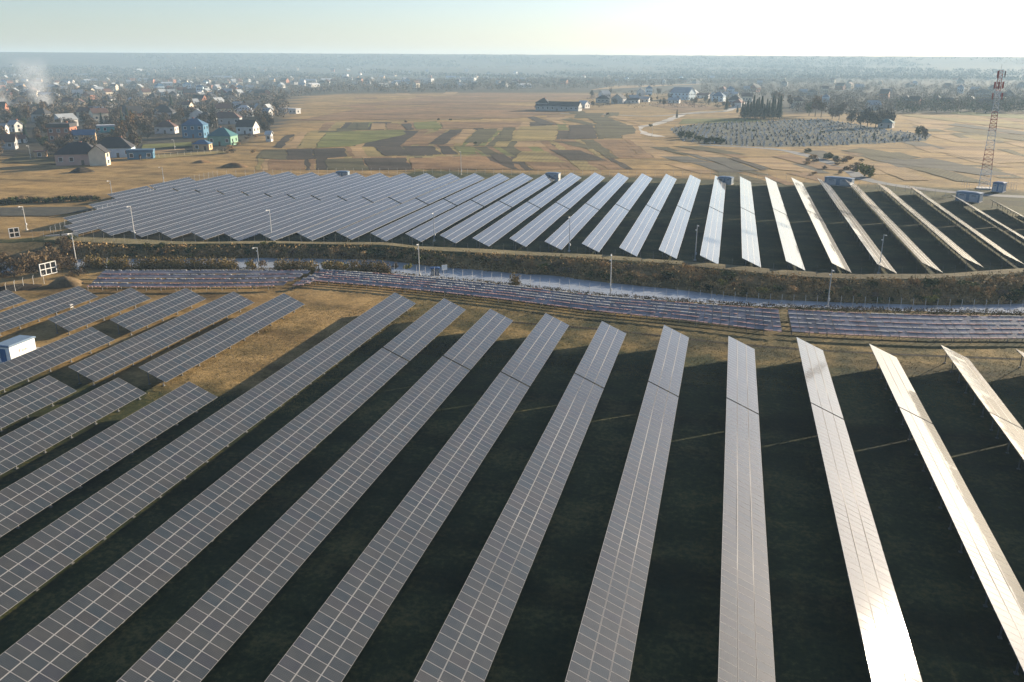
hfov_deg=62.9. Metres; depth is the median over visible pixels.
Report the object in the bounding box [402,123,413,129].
field plot
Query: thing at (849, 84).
house
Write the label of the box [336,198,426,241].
solar array
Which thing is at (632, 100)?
house
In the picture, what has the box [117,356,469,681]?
solar array
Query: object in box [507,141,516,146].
field plot
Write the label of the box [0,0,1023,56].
sky
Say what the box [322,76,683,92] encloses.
woods
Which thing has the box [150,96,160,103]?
bare tree
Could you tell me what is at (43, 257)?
scrub tree
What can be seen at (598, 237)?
solar array
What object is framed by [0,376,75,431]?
solar array
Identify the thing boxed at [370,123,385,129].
field plot
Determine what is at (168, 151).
field plot
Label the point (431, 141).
field plot
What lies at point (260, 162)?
field plot
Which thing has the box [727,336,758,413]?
solar array
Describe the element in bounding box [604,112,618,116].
field plot
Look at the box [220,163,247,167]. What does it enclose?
earth mound
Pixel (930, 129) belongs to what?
field plot
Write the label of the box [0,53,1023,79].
woods
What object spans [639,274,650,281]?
bush
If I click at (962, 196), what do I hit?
door
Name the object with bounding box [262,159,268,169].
field plot
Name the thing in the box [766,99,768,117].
conifer tree
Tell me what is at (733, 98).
house
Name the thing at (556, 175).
transformer kiosk
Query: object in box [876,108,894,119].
bare tree
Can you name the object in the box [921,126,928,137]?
bare tree
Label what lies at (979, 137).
field plot
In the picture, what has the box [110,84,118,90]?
house
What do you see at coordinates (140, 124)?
bare tree
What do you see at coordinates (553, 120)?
field plot
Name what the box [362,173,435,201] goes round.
solar array
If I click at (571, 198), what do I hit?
solar array
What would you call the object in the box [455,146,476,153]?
field plot
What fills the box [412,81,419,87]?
house
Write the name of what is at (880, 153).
field plot
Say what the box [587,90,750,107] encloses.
scrub
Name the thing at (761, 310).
solar rack
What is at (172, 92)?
house
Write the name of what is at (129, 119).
autumn tree
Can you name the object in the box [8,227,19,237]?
gate
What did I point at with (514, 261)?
bush
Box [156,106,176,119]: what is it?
house
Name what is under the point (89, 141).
bare tree
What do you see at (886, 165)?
field plot
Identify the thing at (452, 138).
field plot
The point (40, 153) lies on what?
shed
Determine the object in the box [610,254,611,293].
light pole
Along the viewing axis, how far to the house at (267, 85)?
1369.14 m
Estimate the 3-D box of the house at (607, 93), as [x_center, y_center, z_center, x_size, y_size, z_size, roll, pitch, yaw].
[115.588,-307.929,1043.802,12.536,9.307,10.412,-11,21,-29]
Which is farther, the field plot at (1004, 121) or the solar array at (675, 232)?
the field plot at (1004, 121)
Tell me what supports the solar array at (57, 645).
on the ground at (952, 624)
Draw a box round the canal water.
[0,258,1023,312]
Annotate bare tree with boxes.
[0,125,6,133]
[1,111,12,119]
[10,89,19,97]
[16,111,24,120]
[32,126,40,138]
[34,118,43,132]
[35,113,48,132]
[43,141,55,153]
[46,113,54,121]
[53,135,62,145]
[58,138,72,147]
[59,133,74,145]
[61,117,71,121]
[62,104,73,112]
[77,135,96,145]
[79,110,89,122]
[82,124,92,128]
[83,118,98,124]
[85,120,98,133]
[97,134,112,142]
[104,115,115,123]
[111,109,119,122]
[113,124,125,138]
[124,92,134,97]
[125,121,135,134]
[126,131,139,144]
[134,114,144,132]
[135,119,147,133]
[142,108,154,121]
[142,114,149,121]
[142,119,154,131]
[143,130,150,138]
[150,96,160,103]
[153,118,161,125]
[174,114,181,122]
[183,107,190,119]
[197,105,207,111]
[197,114,207,122]
[207,112,218,128]
[257,115,265,126]
[260,121,269,130]
[262,111,274,126]
[273,101,279,108]
[827,106,837,117]
[835,102,847,116]
[845,108,858,122]
[855,108,871,126]
[863,106,876,126]
[871,112,881,126]
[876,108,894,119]
[885,111,896,120]
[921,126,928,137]
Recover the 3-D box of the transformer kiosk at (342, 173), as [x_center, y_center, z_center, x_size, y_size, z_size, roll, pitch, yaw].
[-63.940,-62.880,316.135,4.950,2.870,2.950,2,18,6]
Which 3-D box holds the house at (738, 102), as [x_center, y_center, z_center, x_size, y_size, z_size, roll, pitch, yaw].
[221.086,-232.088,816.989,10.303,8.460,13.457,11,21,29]
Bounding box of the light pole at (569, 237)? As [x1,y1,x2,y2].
[568,217,570,251]
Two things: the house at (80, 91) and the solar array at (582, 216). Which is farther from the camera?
the house at (80, 91)
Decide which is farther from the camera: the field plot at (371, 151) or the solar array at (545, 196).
the field plot at (371, 151)
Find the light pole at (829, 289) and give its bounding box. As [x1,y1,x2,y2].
[826,270,833,307]
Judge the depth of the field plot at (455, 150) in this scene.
407.44 m
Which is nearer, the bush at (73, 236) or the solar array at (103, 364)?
the solar array at (103, 364)
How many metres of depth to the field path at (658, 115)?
720.11 m
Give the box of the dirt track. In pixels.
[44,236,1023,278]
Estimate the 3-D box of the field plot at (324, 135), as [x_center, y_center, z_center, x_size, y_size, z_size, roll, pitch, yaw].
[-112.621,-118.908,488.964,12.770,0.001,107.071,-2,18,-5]
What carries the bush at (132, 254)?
on the ground at (952, 624)
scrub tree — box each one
[0,252,7,262]
[0,257,25,272]
[0,264,7,272]
[6,256,25,272]
[13,256,29,272]
[20,252,35,268]
[23,250,40,271]
[31,252,49,262]
[33,260,45,269]
[40,246,56,257]
[43,242,52,248]
[47,247,61,258]
[54,235,70,250]
[54,256,65,266]
[58,261,68,268]
[60,244,72,256]
[63,255,77,267]
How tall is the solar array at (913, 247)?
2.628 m
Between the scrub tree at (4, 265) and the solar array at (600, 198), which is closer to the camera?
the scrub tree at (4, 265)
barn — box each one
[535,101,582,110]
[611,93,626,103]
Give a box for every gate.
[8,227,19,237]
[38,261,56,276]
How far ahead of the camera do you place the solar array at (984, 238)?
198.21 m
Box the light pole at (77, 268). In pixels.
[66,233,78,269]
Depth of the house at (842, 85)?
1349.42 m
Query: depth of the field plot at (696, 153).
401.82 m
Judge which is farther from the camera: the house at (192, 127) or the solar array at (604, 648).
the house at (192, 127)
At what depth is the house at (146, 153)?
378.95 m
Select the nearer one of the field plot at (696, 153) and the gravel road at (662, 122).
the field plot at (696, 153)
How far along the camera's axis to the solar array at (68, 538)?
86.62 m
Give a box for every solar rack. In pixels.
[86,281,286,290]
[92,277,294,283]
[98,273,302,280]
[100,270,310,274]
[293,277,781,331]
[299,275,780,325]
[306,273,779,321]
[312,272,778,317]
[318,269,778,312]
[787,309,1023,320]
[788,313,1023,324]
[789,317,1023,328]
[790,322,1023,333]
[791,326,1023,342]
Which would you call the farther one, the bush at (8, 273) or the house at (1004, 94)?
the house at (1004, 94)
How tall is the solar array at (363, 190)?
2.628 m
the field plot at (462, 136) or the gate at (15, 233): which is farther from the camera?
the field plot at (462, 136)
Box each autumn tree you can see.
[22,105,29,122]
[41,123,46,135]
[114,120,127,132]
[116,93,121,101]
[124,113,135,125]
[176,108,184,116]
[777,92,783,100]
[787,95,793,108]
[811,96,821,114]
[816,100,826,115]
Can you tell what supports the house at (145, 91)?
on the ground at (952, 624)
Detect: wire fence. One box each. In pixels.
[5,276,44,290]
[32,231,1023,278]
[50,171,217,231]
[84,257,402,273]
[219,168,951,197]
[416,266,1023,312]
[962,180,1016,190]
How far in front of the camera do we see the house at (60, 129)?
463.93 m
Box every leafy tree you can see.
[10,106,17,115]
[36,136,47,149]
[805,102,812,113]
[915,125,923,136]
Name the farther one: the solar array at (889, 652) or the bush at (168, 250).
the bush at (168, 250)
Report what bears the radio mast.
on the ground at (952, 624)
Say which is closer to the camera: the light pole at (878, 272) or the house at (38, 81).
the light pole at (878, 272)
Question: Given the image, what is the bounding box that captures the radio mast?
[976,67,1005,189]
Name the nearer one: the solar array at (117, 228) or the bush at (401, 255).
the bush at (401, 255)
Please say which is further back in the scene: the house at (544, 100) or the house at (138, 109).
the house at (544, 100)
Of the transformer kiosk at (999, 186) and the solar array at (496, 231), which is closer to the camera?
the solar array at (496, 231)
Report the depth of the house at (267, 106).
691.12 m
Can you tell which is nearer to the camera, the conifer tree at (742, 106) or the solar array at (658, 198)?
the solar array at (658, 198)
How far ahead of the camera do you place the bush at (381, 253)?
191.62 m
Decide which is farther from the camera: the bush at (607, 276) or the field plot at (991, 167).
the field plot at (991, 167)
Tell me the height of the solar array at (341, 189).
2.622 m
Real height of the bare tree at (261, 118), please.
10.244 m
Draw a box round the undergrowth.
[55,239,1023,305]
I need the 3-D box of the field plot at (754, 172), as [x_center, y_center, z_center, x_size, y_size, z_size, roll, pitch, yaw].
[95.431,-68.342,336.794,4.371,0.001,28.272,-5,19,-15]
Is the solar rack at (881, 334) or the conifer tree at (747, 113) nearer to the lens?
the solar rack at (881, 334)
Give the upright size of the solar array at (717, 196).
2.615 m
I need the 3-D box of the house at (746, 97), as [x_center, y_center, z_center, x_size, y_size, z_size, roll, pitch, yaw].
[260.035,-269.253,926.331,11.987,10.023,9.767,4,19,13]
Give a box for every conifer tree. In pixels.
[22,124,28,138]
[724,98,728,109]
[738,102,743,116]
[741,103,745,117]
[744,100,751,118]
[749,95,755,117]
[752,99,759,118]
[759,96,763,118]
[761,104,766,118]
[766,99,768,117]
[766,101,770,118]
[768,95,775,118]
[775,99,779,117]
[776,95,782,118]
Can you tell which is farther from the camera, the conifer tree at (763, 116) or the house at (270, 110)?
the house at (270, 110)
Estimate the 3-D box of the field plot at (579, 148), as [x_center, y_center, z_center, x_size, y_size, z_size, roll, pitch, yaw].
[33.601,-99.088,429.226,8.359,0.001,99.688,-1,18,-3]
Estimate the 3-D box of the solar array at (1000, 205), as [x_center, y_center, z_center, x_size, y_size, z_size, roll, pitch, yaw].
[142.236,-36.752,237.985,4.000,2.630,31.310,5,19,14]
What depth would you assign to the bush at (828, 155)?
378.68 m
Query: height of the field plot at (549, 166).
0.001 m
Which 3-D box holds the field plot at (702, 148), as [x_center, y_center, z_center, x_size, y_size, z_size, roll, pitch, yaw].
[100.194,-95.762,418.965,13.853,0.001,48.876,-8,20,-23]
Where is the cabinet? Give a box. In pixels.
[430,267,439,275]
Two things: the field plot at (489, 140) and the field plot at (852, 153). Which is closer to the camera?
the field plot at (852, 153)
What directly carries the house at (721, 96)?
on the ground at (952, 624)
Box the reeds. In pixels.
[80,253,520,285]
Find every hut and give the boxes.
[264,131,273,141]
[878,119,894,127]
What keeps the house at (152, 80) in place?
on the ground at (952, 624)
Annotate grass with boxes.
[19,265,1023,315]
[144,296,1023,414]
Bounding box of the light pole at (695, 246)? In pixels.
[694,225,698,260]
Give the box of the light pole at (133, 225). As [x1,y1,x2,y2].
[127,206,136,238]
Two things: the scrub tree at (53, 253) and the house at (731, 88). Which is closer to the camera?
the scrub tree at (53, 253)
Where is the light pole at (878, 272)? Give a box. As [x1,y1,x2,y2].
[877,235,886,273]
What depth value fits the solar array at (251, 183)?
290.97 m
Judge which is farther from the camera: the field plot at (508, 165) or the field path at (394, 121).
the field path at (394, 121)
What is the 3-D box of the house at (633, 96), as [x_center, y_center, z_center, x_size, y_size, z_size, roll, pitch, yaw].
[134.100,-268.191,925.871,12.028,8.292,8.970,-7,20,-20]
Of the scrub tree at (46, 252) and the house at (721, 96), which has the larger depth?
the house at (721, 96)
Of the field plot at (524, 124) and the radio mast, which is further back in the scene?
the field plot at (524, 124)
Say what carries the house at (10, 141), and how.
on the ground at (952, 624)
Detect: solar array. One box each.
[0,286,97,335]
[0,289,26,309]
[0,293,415,615]
[0,327,114,391]
[0,348,407,681]
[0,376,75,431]
[0,378,145,474]
[0,382,216,536]
[48,288,150,334]
[64,188,198,224]
[64,190,222,233]
[69,292,253,385]
[89,187,176,210]
[97,191,246,237]
[107,186,152,199]
[110,288,205,334]
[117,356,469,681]
[127,192,269,238]
[139,293,304,385]
[149,177,194,189]
[157,194,293,240]
[171,174,236,190]
[190,195,319,241]
[193,171,271,192]
[216,171,296,193]
[224,196,345,240]
[240,172,318,194]
[258,196,371,240]
[264,172,341,196]
[265,372,528,681]
[286,173,363,197]
[297,197,399,241]
[310,173,388,200]
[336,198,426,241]
[337,173,412,200]
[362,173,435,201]
[371,199,455,241]
[384,298,465,360]
[390,173,459,204]
[406,200,482,243]
[414,373,602,681]
[417,173,484,203]
[440,201,510,244]
[444,309,512,369]
[445,173,508,204]
[472,173,532,205]
[473,202,539,245]
[499,174,554,206]
[501,313,568,385]
[509,203,568,248]
[528,173,580,207]
[545,203,598,251]
[557,173,604,208]
[565,382,677,681]
[575,321,625,387]
[582,204,628,253]
[586,173,627,208]
[616,173,651,209]
[619,205,659,256]
[647,174,675,210]
[648,325,688,395]
[659,206,690,259]
[677,175,700,211]
[700,207,722,263]
[709,176,725,212]
[718,398,774,681]
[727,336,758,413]
[740,177,754,213]
[741,208,760,266]
[765,177,786,214]
[773,209,804,270]
[791,177,819,217]
[796,337,843,420]
[807,210,850,273]
[811,403,921,681]
[818,179,853,216]
[840,211,896,273]
[845,179,888,217]
[869,344,931,425]
[876,182,925,220]
[877,213,941,273]
[899,407,1023,674]
[909,186,961,223]
[912,213,982,268]
[941,345,1022,430]
[949,215,1021,266]
[951,194,996,224]
[988,217,1023,244]
[990,413,1023,469]
[992,201,1023,225]
[1016,349,1023,367]
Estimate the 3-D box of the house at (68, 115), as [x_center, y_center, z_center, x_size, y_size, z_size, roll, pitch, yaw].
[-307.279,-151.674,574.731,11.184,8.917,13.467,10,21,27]
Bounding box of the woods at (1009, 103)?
[892,93,1023,112]
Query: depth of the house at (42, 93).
1029.54 m
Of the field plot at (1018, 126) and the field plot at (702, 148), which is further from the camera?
the field plot at (1018, 126)
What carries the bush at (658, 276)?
on the ground at (952, 624)
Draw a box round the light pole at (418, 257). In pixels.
[416,244,420,275]
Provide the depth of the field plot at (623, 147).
426.07 m
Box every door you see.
[0,349,6,361]
[826,178,835,184]
[839,179,849,185]
[957,193,965,199]
[969,194,977,201]
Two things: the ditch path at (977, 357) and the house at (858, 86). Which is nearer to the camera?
the ditch path at (977, 357)
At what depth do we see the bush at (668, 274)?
170.29 m
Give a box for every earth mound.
[0,283,41,291]
[47,276,83,287]
[69,167,94,172]
[192,160,211,162]
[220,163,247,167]
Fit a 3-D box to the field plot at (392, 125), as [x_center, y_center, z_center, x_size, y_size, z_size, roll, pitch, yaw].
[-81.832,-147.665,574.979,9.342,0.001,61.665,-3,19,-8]
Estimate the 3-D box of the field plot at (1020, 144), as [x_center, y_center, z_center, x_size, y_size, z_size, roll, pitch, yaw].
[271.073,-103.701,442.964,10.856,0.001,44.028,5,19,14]
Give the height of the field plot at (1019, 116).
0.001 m
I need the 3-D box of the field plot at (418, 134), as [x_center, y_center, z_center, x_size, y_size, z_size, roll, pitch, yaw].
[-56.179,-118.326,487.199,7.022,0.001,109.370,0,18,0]
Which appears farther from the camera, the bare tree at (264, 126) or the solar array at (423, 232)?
the bare tree at (264, 126)
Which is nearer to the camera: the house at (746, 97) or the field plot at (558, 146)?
the field plot at (558, 146)
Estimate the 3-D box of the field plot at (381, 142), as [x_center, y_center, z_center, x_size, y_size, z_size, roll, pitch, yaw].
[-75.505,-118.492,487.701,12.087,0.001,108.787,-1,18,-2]
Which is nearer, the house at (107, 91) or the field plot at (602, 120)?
the field plot at (602, 120)
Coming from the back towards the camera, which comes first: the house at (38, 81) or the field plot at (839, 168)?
the house at (38, 81)
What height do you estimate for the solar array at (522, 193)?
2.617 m
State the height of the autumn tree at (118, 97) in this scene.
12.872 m
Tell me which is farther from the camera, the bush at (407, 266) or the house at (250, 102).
the house at (250, 102)
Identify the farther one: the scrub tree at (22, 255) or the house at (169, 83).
the house at (169, 83)
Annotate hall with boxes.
[670,87,695,99]
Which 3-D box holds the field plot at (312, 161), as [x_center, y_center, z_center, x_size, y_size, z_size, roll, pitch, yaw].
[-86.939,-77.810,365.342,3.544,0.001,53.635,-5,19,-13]
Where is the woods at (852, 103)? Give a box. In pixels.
[699,75,1023,111]
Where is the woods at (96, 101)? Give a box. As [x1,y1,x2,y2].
[0,76,384,117]
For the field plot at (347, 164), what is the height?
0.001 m
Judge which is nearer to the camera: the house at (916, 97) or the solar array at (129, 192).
the solar array at (129, 192)
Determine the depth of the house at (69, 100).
766.53 m
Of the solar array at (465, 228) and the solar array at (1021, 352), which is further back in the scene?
the solar array at (465, 228)
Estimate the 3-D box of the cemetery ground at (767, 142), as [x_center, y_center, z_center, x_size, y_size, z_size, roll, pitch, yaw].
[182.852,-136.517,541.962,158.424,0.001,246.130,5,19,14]
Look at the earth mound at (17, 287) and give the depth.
161.59 m
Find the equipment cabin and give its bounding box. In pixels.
[0,335,35,362]
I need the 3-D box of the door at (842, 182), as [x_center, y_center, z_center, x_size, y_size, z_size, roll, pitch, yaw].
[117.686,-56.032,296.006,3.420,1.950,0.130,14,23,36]
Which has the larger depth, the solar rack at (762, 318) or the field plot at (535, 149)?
the field plot at (535, 149)
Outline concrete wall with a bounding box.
[45,232,77,235]
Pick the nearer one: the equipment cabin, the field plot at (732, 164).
the equipment cabin
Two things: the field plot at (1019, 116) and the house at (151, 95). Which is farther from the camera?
the house at (151, 95)
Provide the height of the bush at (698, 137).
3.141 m
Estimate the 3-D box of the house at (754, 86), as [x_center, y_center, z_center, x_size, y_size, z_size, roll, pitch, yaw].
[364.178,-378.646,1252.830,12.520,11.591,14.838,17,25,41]
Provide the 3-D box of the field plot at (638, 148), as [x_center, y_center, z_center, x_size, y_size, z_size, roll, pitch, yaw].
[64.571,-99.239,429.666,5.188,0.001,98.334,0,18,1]
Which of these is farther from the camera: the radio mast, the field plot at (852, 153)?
the field plot at (852, 153)
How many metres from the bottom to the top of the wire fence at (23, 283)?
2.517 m
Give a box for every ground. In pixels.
[0,52,1023,681]
[670,119,931,146]
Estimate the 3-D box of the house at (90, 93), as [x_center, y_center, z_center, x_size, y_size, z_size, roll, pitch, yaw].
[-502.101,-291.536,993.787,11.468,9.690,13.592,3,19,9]
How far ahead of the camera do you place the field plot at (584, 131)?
522.82 m
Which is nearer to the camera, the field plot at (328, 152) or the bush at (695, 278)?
the bush at (695, 278)
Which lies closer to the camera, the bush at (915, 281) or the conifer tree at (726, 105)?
the bush at (915, 281)
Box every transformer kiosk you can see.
[336,170,349,176]
[546,172,560,180]
[718,176,733,184]
[824,176,854,186]
[955,190,983,202]
[991,181,1007,192]
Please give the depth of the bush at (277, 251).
193.80 m
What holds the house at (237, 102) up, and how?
on the ground at (952, 624)
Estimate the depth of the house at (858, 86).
1345.35 m
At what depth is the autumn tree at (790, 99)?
788.96 m
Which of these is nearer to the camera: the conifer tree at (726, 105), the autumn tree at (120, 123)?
the autumn tree at (120, 123)
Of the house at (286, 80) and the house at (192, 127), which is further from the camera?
the house at (286, 80)
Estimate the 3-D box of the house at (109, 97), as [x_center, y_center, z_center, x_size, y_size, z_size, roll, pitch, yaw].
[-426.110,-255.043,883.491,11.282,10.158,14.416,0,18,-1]
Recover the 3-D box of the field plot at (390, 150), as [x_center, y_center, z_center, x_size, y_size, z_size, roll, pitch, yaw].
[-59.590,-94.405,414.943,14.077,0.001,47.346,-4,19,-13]
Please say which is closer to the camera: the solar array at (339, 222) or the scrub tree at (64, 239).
the scrub tree at (64, 239)
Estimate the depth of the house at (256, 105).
696.14 m
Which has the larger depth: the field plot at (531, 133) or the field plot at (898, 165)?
the field plot at (531, 133)
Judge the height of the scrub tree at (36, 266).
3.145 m
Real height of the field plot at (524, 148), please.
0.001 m
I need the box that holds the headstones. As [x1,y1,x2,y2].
[671,118,930,136]
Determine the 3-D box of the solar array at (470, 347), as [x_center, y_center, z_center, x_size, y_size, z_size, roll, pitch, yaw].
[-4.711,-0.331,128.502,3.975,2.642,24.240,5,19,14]
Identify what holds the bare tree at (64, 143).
on the ground at (952, 624)
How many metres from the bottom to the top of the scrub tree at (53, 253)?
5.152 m
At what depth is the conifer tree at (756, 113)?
643.02 m
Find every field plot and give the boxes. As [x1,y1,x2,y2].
[0,206,92,215]
[2,153,55,164]
[142,142,192,147]
[142,150,225,159]
[155,149,186,153]
[255,158,263,169]
[257,149,286,159]
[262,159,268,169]
[268,159,280,169]
[273,134,293,147]
[278,159,297,169]
[282,132,306,147]
[286,149,313,159]
[295,104,592,120]
[296,159,304,169]
[298,131,318,145]
[298,133,325,147]
[299,131,335,145]
[304,159,310,169]
[309,159,315,169]
[313,148,346,158]
[315,130,405,147]
[316,158,327,169]
[317,122,334,130]
[325,158,368,169]
[328,122,345,129]
[330,93,625,106]
[336,128,353,131]
[341,122,352,127]
[346,147,353,155]
[347,122,362,129]
[350,147,368,156]
[356,122,368,129]
[362,138,390,146]
[362,147,384,155]
[364,158,410,169]
[367,122,391,129]
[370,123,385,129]
[375,146,408,155]
[382,131,417,145]
[386,123,398,128]
[395,122,415,129]
[400,131,427,146]
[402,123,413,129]
[402,130,445,144]
[403,146,440,154]
[409,156,509,168]
[411,131,435,145]
[414,121,441,128]
[419,131,444,145]
[429,129,462,143]
[433,147,445,155]
[434,131,461,145]
[437,145,457,153]
[440,121,521,128]
[442,92,457,94]
[446,129,474,143]
[450,147,468,154]
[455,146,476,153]
[466,128,497,141]
[474,147,497,154]
[478,131,499,145]
[487,131,500,145]
[487,156,516,168]
[488,147,502,153]
[491,154,520,163]
[493,147,513,155]
[494,131,515,145]
[497,127,515,140]
[501,147,521,155]
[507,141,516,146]
[509,157,522,168]
[511,125,558,140]
[511,157,532,169]
[512,151,564,161]
[514,141,533,145]
[515,147,531,150]
[516,122,529,129]
[525,162,543,169]
[528,117,557,124]
[529,147,542,150]
[530,122,541,125]
[533,141,544,145]
[534,162,562,169]
[539,147,560,156]
[541,140,566,158]
[542,117,564,123]
[545,115,565,119]
[548,140,565,149]
[551,117,568,119]
[551,150,606,160]
[554,131,561,145]
[554,139,572,149]
[555,141,599,148]
[557,122,568,129]
[558,157,578,169]
[560,139,592,154]
[561,131,568,145]
[562,118,595,124]
[567,124,596,138]
[567,159,598,169]
[569,111,584,113]
[574,139,604,157]
[575,113,603,117]
[580,139,617,157]
[586,116,626,124]
[586,160,606,169]
[592,83,724,89]
[593,156,623,168]
[594,139,631,157]
[595,125,635,137]
[601,124,621,137]
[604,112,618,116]
[604,156,631,168]
[608,139,641,157]
[610,116,640,123]
[618,139,646,157]
[622,124,641,138]
[623,139,653,157]
[630,139,666,158]
[650,101,719,111]
[652,147,686,154]
[660,156,707,161]
[661,153,677,155]
[668,164,714,172]
[675,146,741,153]
[676,151,721,156]
[679,118,765,123]
[685,153,711,160]
[692,151,722,156]
[694,162,741,171]
[705,157,758,170]
[711,172,765,182]
[716,152,748,157]
[729,157,766,169]
[741,158,814,171]
[741,170,767,174]
[756,174,793,184]
[773,154,838,169]
[788,173,824,180]
[794,164,828,172]
[807,151,840,157]
[818,162,854,170]
[833,164,859,171]
[842,148,918,159]
[842,152,862,156]
[857,154,892,159]
[863,163,916,170]
[870,166,928,179]
[874,168,886,173]
[876,158,1012,174]
[885,158,916,166]
[903,114,1023,128]
[903,142,944,148]
[906,119,948,124]
[908,167,986,182]
[912,123,940,128]
[913,126,941,130]
[914,146,941,152]
[931,146,1023,162]
[932,135,963,141]
[933,125,952,130]
[946,127,1023,140]
[947,154,988,161]
[949,112,1023,118]
[949,123,1023,134]
[952,134,970,137]
[954,138,996,142]
[963,135,1000,139]
[967,165,1002,170]
[976,167,1009,175]
[978,162,1010,166]
[982,119,1019,123]
[985,168,1022,177]
[989,118,1023,120]
[999,149,1023,155]
[1001,171,1023,177]
[1005,142,1023,146]
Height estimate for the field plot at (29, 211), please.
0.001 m
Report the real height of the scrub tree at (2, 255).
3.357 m
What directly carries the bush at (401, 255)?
on the ground at (952, 624)
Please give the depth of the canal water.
168.12 m
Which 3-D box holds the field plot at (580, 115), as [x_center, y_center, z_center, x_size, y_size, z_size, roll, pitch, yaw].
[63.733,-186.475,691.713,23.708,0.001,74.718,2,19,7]
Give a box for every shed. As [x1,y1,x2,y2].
[33,150,47,156]
[192,140,212,149]
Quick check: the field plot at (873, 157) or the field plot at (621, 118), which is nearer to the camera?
the field plot at (873, 157)
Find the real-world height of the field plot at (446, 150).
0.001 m
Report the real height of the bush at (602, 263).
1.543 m
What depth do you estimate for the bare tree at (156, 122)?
529.95 m
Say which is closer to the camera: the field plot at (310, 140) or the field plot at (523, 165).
the field plot at (523, 165)
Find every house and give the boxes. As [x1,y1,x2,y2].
[0,102,8,110]
[0,123,9,133]
[0,133,18,149]
[4,78,12,82]
[7,119,22,131]
[10,97,31,104]
[16,133,27,142]
[17,85,27,91]
[26,90,37,95]
[27,104,42,110]
[31,108,53,121]
[33,79,40,85]
[38,92,58,97]
[45,121,76,141]
[53,113,78,125]
[53,141,92,165]
[62,98,72,104]
[71,129,96,141]
[72,89,82,95]
[76,107,93,121]
[82,91,96,99]
[87,144,110,165]
[88,108,108,122]
[96,124,121,132]
[98,136,135,157]
[101,89,112,96]
[101,94,115,101]
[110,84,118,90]
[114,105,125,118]
[125,84,135,89]
[125,148,154,159]
[126,106,144,118]
[139,89,150,98]
[146,93,157,101]
[147,78,154,82]
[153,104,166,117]
[154,83,163,87]
[154,120,178,133]
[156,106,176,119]
[157,89,165,96]
[161,82,172,85]
[167,91,178,98]
[176,87,186,94]
[181,101,193,108]
[181,117,208,137]
[182,82,190,87]
[183,88,195,95]
[190,108,201,118]
[192,81,199,87]
[192,94,207,100]
[196,112,216,126]
[207,127,237,145]
[209,97,223,103]
[214,103,232,111]
[215,111,241,123]
[223,95,238,103]
[233,101,242,106]
[233,103,254,109]
[234,105,253,116]
[235,89,243,96]
[235,120,259,133]
[242,100,262,105]
[244,85,253,90]
[254,103,261,109]
[255,89,264,97]
[261,83,271,88]
[261,108,272,115]
[262,104,274,114]
[279,108,300,113]
[280,78,288,82]
[305,83,319,86]
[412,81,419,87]
[416,78,433,83]
[459,77,475,82]
[516,83,531,87]
[535,97,548,103]
[579,100,589,107]
[596,95,609,102]
[598,90,610,97]
[626,98,639,102]
[627,95,638,97]
[636,88,644,95]
[639,96,649,101]
[645,85,652,94]
[668,97,680,102]
[678,78,686,82]
[692,79,698,83]
[696,93,709,97]
[712,92,725,101]
[723,92,738,96]
[726,86,734,91]
[728,95,742,101]
[731,99,745,107]
[741,93,752,101]
[750,84,760,91]
[791,97,802,107]
[807,89,817,95]
[820,86,828,93]
[822,94,829,103]
[835,83,846,89]
[846,82,853,88]
[854,84,864,89]
[864,100,881,109]
[879,89,889,98]
[908,96,921,106]
[957,84,963,92]
[974,89,990,96]
[977,98,993,102]
[991,89,1003,95]
[995,92,1006,100]
[1017,82,1023,87]
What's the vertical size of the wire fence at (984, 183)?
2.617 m
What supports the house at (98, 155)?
on the ground at (952, 624)
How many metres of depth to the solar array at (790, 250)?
196.68 m
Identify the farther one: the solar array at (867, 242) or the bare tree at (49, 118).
the bare tree at (49, 118)
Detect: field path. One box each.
[280,155,511,159]
[295,119,448,121]
[559,111,727,115]
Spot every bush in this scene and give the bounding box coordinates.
[2,197,16,204]
[2,271,16,276]
[8,196,18,203]
[58,196,66,201]
[65,195,76,200]
[66,234,77,240]
[74,268,87,275]
[77,196,88,200]
[127,253,140,256]
[163,248,175,254]
[243,248,253,254]
[258,259,266,266]
[268,248,279,254]
[329,246,339,254]
[367,249,379,255]
[376,249,385,256]
[398,252,407,258]
[403,264,412,268]
[414,253,428,262]
[511,258,523,263]
[567,261,574,267]
[599,260,606,266]
[601,273,611,279]
[623,264,633,269]
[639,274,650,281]
[652,273,663,279]
[661,271,674,278]
[677,131,685,136]
[684,131,694,138]
[688,275,701,282]
[694,135,704,139]
[702,138,710,142]
[704,284,712,289]
[709,136,722,142]
[722,270,736,278]
[773,285,783,291]
[786,286,799,292]
[823,152,833,158]
[855,163,876,176]
[866,280,878,286]
[870,296,883,302]
[908,277,920,286]
[920,277,938,287]
[932,288,941,296]
[956,280,980,287]
[966,285,979,292]
[999,293,1010,299]
[1007,296,1017,301]
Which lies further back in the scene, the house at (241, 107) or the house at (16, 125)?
the house at (241, 107)
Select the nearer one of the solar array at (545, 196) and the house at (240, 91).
the solar array at (545, 196)
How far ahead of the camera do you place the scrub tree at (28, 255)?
177.36 m
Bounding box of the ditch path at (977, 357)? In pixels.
[512,321,1023,359]
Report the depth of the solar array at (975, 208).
240.00 m
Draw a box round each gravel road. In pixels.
[638,99,752,136]
[700,144,1023,197]
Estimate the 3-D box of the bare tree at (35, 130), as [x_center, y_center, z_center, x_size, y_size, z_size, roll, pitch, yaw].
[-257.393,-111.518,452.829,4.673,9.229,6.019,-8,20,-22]
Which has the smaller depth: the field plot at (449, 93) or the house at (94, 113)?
the house at (94, 113)
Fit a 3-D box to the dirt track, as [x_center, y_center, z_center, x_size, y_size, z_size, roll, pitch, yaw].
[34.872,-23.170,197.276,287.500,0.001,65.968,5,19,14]

